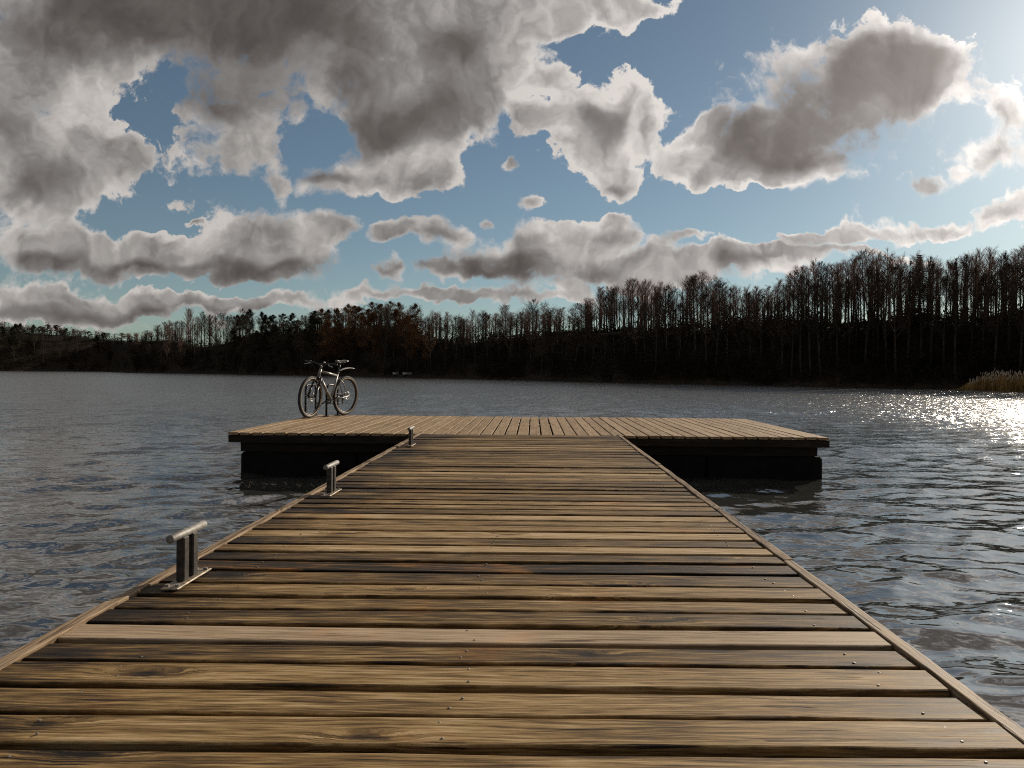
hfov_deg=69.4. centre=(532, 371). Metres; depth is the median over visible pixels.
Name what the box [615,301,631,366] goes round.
bare tree
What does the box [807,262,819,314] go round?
bare tree
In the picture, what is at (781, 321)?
bare tree
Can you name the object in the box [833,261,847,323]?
bare tree
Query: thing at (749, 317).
bare tree
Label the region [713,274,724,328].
bare tree
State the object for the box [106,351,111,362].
bushy tree
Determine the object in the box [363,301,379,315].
oak tree
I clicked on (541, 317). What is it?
bare tree
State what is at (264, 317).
bushy tree
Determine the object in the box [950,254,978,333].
bare tree
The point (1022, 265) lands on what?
bare tree
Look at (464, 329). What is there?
bare tree
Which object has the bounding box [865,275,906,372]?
bare tree
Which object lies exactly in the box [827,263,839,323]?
bare tree
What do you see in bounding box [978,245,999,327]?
bare tree
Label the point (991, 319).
bare tree
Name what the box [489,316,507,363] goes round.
bare tree
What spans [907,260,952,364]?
bare tree
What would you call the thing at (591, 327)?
bare tree
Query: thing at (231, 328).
bare tree
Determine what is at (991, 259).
bare tree
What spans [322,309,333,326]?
oak tree
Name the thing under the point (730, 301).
bare tree
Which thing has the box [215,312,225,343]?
bare tree
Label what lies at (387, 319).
oak tree
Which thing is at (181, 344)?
bare tree
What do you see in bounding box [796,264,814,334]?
bare tree
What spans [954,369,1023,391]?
reeds
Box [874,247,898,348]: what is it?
bare tree
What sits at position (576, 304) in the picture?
bare tree
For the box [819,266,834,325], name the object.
bare tree
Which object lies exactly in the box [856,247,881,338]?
bare tree
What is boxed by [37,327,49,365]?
bushy tree
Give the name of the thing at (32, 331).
bushy tree
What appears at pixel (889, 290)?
bare tree
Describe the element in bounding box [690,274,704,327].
bare tree
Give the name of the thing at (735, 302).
bare tree
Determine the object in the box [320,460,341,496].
mooring cleat
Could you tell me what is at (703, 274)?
bare tree
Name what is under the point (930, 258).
bare tree
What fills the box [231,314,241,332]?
bushy tree
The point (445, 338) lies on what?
bare tree
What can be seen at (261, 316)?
bushy tree
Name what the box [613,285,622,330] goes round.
bare tree
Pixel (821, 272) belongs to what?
bare tree
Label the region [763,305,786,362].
bare tree
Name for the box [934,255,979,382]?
bare tree
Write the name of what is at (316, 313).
bushy tree
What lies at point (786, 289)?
bare tree
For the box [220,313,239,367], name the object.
bare tree
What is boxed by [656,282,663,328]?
bare tree
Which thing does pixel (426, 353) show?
oak tree
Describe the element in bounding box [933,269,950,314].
bare tree
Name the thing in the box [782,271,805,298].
bare tree
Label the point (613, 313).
bare tree
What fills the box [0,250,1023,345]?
woodland
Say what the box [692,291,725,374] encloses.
bare tree
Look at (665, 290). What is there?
bare tree
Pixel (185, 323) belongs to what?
bare tree
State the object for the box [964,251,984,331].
bare tree
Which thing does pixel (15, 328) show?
bushy tree
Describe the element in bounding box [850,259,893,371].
bare tree
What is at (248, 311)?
bushy tree
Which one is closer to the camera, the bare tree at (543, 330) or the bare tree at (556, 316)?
the bare tree at (543, 330)
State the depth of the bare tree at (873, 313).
85.67 m
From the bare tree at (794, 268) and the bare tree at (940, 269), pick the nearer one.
the bare tree at (940, 269)
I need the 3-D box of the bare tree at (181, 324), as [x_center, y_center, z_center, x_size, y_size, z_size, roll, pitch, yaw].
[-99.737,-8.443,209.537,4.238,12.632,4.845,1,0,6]
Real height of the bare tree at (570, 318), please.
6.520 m
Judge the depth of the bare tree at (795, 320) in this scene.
87.12 m
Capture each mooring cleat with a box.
[160,520,211,590]
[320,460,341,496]
[406,426,415,446]
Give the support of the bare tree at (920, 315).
on the hill
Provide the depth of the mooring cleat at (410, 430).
8.44 m
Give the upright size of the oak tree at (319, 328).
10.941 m
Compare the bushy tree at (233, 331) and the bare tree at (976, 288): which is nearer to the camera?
the bare tree at (976, 288)
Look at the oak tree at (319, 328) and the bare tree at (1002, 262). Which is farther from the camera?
the oak tree at (319, 328)
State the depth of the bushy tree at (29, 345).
249.36 m
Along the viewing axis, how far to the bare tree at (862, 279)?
103.08 m
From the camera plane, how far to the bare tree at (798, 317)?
86.68 m
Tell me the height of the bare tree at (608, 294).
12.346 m
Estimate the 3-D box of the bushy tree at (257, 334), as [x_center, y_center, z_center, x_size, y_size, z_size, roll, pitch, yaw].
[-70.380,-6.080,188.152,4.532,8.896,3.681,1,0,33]
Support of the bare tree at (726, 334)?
on the hill
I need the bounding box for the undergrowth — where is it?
[0,299,1023,386]
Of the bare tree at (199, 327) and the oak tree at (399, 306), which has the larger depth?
the bare tree at (199, 327)
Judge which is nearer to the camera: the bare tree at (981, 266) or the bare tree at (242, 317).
the bare tree at (981, 266)
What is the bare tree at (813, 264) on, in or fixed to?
on the hill
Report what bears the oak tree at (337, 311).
on the hill
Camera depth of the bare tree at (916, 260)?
98.49 m
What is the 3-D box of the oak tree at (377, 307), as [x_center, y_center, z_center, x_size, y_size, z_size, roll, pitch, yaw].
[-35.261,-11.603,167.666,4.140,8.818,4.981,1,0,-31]
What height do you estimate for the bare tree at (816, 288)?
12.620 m
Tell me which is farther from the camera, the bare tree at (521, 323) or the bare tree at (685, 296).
the bare tree at (521, 323)
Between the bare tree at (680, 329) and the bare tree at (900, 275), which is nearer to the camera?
the bare tree at (900, 275)
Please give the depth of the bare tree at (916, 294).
82.00 m
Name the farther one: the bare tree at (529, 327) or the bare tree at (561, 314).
the bare tree at (561, 314)
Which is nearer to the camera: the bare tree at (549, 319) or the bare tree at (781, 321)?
the bare tree at (781, 321)
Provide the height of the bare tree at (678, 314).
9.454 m
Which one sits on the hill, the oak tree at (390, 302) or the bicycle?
the oak tree at (390, 302)
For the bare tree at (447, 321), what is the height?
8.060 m
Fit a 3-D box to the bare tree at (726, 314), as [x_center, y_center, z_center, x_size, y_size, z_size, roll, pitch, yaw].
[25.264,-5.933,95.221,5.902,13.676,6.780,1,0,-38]
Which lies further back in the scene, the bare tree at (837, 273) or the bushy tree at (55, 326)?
the bushy tree at (55, 326)
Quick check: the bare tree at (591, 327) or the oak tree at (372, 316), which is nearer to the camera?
the bare tree at (591, 327)
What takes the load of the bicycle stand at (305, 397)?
on the floating platform
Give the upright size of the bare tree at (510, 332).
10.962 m
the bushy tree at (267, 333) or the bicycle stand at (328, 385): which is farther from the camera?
the bushy tree at (267, 333)
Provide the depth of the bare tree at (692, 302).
103.98 m
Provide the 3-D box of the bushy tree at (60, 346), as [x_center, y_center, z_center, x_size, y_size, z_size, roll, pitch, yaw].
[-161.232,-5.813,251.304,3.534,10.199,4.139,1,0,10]
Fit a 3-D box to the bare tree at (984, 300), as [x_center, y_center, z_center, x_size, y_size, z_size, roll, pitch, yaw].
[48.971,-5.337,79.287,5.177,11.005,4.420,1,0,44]
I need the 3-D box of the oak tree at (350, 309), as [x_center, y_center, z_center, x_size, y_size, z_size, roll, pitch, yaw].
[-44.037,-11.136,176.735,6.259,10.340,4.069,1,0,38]
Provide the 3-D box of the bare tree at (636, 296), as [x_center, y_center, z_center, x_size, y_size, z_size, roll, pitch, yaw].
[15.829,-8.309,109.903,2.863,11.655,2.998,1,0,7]
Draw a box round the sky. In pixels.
[0,0,1023,346]
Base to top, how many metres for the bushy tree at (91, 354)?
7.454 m
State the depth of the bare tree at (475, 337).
137.22 m
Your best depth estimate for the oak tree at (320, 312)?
183.03 m
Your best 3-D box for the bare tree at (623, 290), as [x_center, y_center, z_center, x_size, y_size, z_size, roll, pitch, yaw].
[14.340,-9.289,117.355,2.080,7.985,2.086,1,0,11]
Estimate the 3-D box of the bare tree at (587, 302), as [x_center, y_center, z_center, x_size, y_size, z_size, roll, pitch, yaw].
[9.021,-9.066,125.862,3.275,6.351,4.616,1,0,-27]
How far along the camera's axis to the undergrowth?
98.17 m
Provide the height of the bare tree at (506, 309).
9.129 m
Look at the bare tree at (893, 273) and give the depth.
100.55 m
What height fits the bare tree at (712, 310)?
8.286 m
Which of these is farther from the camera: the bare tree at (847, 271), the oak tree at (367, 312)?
the oak tree at (367, 312)
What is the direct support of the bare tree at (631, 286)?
on the hill
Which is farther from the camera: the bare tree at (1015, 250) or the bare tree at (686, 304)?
the bare tree at (686, 304)
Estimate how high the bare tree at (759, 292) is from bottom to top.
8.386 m
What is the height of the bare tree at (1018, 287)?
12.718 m
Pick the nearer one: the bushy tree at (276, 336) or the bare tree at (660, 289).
the bare tree at (660, 289)
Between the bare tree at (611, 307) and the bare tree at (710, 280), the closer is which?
the bare tree at (710, 280)
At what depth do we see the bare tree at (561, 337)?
118.24 m
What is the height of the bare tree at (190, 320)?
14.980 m
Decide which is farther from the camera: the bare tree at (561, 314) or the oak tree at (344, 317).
the oak tree at (344, 317)
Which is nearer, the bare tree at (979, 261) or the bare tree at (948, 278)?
the bare tree at (979, 261)
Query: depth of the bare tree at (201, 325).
212.88 m
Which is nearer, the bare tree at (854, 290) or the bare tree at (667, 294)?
the bare tree at (854, 290)
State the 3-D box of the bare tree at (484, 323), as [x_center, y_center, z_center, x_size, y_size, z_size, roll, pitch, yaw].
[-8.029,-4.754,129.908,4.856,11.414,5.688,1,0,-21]
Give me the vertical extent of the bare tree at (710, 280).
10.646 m
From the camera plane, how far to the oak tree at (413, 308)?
151.95 m
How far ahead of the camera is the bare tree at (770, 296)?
110.17 m
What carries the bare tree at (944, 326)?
on the hill
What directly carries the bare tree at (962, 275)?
on the hill
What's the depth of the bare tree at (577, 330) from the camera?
111.90 m
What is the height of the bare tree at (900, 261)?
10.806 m
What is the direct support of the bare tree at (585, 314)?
on the hill
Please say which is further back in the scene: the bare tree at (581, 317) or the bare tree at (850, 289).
the bare tree at (581, 317)
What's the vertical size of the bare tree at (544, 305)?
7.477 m
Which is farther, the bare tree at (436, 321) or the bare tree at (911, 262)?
the bare tree at (436, 321)
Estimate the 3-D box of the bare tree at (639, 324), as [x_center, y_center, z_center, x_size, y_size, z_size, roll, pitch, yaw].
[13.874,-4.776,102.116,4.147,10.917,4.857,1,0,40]
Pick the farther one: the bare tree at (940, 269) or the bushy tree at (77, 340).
the bushy tree at (77, 340)
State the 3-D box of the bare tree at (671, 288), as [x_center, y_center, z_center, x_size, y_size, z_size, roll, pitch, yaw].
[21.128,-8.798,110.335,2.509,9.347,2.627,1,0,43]
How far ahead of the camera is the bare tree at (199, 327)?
219.83 m
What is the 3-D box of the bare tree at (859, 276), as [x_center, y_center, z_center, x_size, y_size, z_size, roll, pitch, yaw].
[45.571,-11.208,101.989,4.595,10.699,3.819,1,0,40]
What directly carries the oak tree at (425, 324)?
on the hill
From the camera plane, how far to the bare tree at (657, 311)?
98.73 m
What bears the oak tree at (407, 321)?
on the hill
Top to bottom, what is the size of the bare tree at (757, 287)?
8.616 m
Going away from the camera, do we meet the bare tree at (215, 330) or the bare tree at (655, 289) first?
the bare tree at (655, 289)
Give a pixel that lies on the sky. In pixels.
(159, 158)
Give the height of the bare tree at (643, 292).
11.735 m
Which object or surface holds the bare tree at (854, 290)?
on the hill
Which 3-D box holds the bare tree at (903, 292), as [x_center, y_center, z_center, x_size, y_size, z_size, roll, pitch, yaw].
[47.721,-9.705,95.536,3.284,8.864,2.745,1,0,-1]
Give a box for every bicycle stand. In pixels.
[302,384,316,417]
[324,384,339,415]
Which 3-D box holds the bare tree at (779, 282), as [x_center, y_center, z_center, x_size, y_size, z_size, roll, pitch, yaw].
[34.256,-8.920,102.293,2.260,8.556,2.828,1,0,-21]
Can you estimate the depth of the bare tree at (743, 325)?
97.37 m
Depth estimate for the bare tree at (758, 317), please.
91.97 m
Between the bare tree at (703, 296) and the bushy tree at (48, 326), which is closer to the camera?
the bare tree at (703, 296)
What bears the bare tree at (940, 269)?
on the hill
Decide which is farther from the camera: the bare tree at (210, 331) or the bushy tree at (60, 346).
the bushy tree at (60, 346)
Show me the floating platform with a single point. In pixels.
(683, 448)
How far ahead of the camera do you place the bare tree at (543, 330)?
116.62 m
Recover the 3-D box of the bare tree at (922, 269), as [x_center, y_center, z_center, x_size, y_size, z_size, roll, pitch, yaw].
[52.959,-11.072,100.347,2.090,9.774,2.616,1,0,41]
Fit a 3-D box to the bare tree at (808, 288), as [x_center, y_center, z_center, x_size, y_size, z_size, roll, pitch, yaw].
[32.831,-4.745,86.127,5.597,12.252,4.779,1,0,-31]
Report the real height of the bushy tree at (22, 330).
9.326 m
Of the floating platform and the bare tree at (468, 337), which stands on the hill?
the bare tree at (468, 337)
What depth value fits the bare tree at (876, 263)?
91.03 m
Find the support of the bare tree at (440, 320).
on the hill
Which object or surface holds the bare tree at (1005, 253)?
on the hill
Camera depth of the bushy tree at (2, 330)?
251.36 m
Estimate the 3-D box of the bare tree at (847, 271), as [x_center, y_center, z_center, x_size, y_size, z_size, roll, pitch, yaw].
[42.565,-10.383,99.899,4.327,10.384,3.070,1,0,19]
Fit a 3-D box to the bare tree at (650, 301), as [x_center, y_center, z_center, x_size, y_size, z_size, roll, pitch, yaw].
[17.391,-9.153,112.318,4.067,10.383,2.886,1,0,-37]
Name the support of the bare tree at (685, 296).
on the hill
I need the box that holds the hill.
[0,317,1023,388]
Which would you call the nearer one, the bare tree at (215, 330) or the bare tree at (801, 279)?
the bare tree at (801, 279)
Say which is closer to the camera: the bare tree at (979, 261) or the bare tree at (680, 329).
the bare tree at (979, 261)
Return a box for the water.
[0,371,1023,727]
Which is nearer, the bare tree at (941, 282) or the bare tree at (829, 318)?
the bare tree at (829, 318)
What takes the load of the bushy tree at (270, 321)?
on the hill
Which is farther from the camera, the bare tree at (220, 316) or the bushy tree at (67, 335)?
the bushy tree at (67, 335)
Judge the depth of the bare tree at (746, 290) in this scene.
101.80 m
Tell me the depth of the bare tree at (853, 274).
97.79 m
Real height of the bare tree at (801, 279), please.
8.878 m
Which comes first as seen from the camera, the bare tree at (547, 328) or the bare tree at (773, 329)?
the bare tree at (773, 329)
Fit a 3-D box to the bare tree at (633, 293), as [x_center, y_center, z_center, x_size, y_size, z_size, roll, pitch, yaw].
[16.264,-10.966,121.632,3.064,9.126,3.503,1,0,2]
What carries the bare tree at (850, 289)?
on the hill
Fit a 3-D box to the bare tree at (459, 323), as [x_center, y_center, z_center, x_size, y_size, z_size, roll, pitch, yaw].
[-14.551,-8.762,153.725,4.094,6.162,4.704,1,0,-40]
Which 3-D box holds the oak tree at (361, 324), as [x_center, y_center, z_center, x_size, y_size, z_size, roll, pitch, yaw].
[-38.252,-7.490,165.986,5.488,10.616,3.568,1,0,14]
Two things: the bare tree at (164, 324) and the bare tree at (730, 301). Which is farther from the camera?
the bare tree at (164, 324)
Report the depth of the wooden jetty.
2.32 m
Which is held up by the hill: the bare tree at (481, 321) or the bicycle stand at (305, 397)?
the bare tree at (481, 321)
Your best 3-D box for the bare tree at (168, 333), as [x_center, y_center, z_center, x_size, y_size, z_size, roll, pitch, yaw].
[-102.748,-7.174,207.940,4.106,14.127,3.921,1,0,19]
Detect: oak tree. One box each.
[313,327,323,366]
[315,319,335,370]
[317,308,325,329]
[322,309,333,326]
[326,321,351,365]
[330,308,343,349]
[336,307,353,340]
[341,304,355,344]
[349,305,360,326]
[349,306,364,341]
[354,315,371,348]
[356,311,385,368]
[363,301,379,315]
[363,309,374,334]
[371,303,382,338]
[375,303,384,321]
[376,303,400,370]
[382,301,398,320]
[387,309,404,359]
[389,302,406,337]
[394,314,419,371]
[404,303,425,343]
[406,324,425,361]
[419,318,434,333]
[422,325,438,368]
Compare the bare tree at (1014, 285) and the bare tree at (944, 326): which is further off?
the bare tree at (944, 326)
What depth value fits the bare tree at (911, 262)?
97.15 m
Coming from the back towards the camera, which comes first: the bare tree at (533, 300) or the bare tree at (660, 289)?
the bare tree at (533, 300)
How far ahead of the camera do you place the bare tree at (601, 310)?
120.80 m
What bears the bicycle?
on the floating platform
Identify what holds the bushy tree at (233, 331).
on the hill
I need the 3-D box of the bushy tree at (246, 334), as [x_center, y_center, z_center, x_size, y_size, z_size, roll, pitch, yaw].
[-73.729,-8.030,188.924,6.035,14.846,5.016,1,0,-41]
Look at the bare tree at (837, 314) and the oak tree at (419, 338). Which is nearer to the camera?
the bare tree at (837, 314)
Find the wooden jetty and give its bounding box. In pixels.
[0,432,1023,767]
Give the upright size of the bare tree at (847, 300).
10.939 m
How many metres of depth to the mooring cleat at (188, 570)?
2.98 m
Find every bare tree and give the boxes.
[156,322,167,349]
[163,323,174,368]
[169,322,179,342]
[174,319,188,359]
[176,327,187,364]
[182,307,192,349]
[185,308,196,357]
[188,324,201,363]
[194,318,202,342]
[196,311,206,347]
[197,314,212,364]
[203,314,216,356]
[204,312,222,365]
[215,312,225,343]
[217,311,227,340]
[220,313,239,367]
[224,315,238,357]
[237,308,245,337]
[415,313,439,372]
[431,312,438,338]
[433,323,451,373]
[435,316,446,348]
[442,311,451,343]
[448,316,467,365]
[450,316,466,336]
[455,319,469,365]
[464,324,473,354]
[467,309,476,334]
[467,325,489,363]
[473,312,493,341]
[476,312,497,364]
[485,314,492,344]
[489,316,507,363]
[496,304,511,349]
[496,314,522,371]
[498,305,511,335]
[503,312,527,361]
[520,302,543,366]
[521,298,541,339]
[522,311,538,353]
[533,313,546,345]
[533,326,549,375]
[537,305,562,357]
[539,302,549,332]
[544,311,554,331]
[546,308,566,347]
[554,325,569,359]
[556,307,565,326]
[563,308,578,342]
[565,316,594,371]
[569,303,580,329]
[574,303,595,373]
[576,303,582,341]
[580,312,602,370]
[582,300,592,321]
[584,298,596,327]
[592,286,605,336]
[593,286,607,334]
[593,294,623,364]
[598,284,627,361]
[606,287,617,333]
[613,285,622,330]
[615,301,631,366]
[619,288,628,332]
[622,298,647,372]
[624,278,637,329]
[624,280,633,325]
[627,278,638,325]
[632,278,646,350]
[632,292,673,377]
[634,302,653,367]
[636,279,653,347]
[641,279,657,342]
[649,285,659,345]
[652,285,681,359]
[655,293,674,346]
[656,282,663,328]
[658,282,675,323]
[662,301,688,364]
[663,302,691,365]
[667,285,680,338]
[674,281,695,347]
[679,275,715,366]
[683,274,703,351]
[683,278,695,327]
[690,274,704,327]
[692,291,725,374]
[695,270,708,345]
[699,277,737,369]
[700,274,714,341]
[706,289,718,340]
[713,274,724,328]
[715,305,737,363]
[717,282,729,341]
[718,287,739,337]
[726,285,744,349]
[728,308,750,360]
[737,292,763,372]
[740,285,751,344]
[741,294,778,368]
[748,286,765,336]
[748,288,764,346]
[762,285,773,313]
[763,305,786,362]
[767,299,795,378]
[771,277,785,334]
[772,283,795,331]
[773,289,806,379]
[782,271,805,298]
[784,271,794,327]
[784,274,815,378]
[787,263,807,342]
[791,280,828,378]
[794,275,839,378]
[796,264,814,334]
[796,265,809,310]
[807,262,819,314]
[809,258,819,319]
[811,261,833,329]
[815,280,847,361]
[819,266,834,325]
[823,280,852,368]
[825,261,847,345]
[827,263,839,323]
[833,259,855,327]
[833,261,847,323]
[836,279,861,365]
[845,260,857,325]
[845,273,871,360]
[847,253,860,332]
[848,253,872,321]
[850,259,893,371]
[852,249,867,320]
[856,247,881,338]
[859,268,893,363]
[864,251,883,344]
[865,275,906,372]
[872,261,925,380]
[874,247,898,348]
[880,272,927,371]
[883,262,895,325]
[885,253,897,310]
[892,265,910,322]
[893,252,912,330]
[899,260,924,313]
[905,251,923,316]
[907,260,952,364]
[907,275,936,366]
[915,254,928,307]
[919,255,942,326]
[922,276,962,374]
[925,260,948,339]
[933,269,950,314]
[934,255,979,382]
[942,259,957,317]
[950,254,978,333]
[951,267,992,357]
[958,253,979,315]
[960,273,1011,363]
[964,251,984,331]
[968,246,986,317]
[971,270,1023,373]
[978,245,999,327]
[979,250,1001,338]
[986,262,1023,362]
[990,252,1023,346]
[994,261,1023,376]
[995,250,1013,288]
[1003,255,1019,319]
[1006,256,1023,303]
[1011,248,1023,315]
[1018,245,1023,295]
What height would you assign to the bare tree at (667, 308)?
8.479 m
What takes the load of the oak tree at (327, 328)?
on the hill
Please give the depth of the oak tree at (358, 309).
174.66 m
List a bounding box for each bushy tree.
[0,326,8,343]
[3,324,22,366]
[16,323,25,348]
[23,340,33,360]
[29,324,38,344]
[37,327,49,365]
[44,324,52,333]
[52,325,59,334]
[53,340,64,367]
[61,328,71,340]
[72,334,80,349]
[89,350,99,368]
[92,335,101,348]
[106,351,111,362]
[224,327,240,367]
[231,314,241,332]
[237,312,254,366]
[242,309,254,347]
[248,330,262,360]
[254,311,264,338]
[258,314,271,346]
[261,329,272,362]
[264,316,277,337]
[267,324,285,368]
[278,313,288,325]
[286,313,297,331]
[296,314,323,368]
[296,315,305,343]
[307,311,320,324]
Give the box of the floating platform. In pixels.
[228,415,829,480]
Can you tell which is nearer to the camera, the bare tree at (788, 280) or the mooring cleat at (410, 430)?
the mooring cleat at (410, 430)
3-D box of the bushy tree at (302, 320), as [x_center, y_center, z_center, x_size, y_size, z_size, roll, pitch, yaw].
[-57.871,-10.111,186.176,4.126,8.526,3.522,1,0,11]
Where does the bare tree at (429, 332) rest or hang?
on the hill
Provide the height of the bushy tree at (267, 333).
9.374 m
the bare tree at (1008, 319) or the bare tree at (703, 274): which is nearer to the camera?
the bare tree at (1008, 319)
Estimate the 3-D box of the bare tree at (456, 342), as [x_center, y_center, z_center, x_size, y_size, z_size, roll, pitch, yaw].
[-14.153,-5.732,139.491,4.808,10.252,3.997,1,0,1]
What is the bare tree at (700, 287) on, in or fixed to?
on the hill
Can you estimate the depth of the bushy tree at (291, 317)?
190.75 m
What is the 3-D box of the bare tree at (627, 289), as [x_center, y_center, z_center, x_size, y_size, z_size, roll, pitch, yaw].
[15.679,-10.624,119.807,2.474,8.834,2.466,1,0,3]
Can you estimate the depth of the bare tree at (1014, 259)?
87.80 m
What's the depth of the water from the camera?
9.55 m
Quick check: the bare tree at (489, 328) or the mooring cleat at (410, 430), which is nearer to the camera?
the mooring cleat at (410, 430)
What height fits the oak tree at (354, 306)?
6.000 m
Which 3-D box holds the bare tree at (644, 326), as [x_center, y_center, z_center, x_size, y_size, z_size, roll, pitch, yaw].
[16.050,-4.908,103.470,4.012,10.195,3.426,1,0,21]
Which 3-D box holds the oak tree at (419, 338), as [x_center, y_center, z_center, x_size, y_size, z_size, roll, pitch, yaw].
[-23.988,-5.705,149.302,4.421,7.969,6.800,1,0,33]
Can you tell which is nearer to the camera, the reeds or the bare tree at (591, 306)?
the reeds
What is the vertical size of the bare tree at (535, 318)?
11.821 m
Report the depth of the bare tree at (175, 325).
219.08 m
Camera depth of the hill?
138.70 m
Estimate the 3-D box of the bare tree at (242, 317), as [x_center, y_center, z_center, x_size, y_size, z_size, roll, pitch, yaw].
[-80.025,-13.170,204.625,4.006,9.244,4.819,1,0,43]
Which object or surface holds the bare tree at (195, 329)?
on the hill
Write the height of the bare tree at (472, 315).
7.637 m
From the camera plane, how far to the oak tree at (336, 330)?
170.20 m
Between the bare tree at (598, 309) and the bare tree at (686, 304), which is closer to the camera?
the bare tree at (686, 304)
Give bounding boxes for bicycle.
[298,360,357,417]
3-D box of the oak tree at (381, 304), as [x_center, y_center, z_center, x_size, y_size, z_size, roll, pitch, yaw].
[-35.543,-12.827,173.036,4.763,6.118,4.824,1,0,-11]
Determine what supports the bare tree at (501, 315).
on the hill
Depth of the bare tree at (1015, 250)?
89.58 m
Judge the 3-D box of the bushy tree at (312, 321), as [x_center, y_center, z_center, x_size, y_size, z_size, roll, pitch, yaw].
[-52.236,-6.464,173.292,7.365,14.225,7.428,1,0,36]
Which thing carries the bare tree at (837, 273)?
on the hill
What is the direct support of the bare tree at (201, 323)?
on the hill
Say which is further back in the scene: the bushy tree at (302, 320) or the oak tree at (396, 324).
the bushy tree at (302, 320)
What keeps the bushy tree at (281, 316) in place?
on the hill
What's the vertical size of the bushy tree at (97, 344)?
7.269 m
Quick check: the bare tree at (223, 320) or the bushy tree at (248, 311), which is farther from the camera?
the bare tree at (223, 320)
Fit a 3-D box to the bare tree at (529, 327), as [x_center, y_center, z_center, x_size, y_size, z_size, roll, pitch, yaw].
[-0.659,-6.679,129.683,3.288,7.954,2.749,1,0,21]
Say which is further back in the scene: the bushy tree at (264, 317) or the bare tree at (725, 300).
the bushy tree at (264, 317)

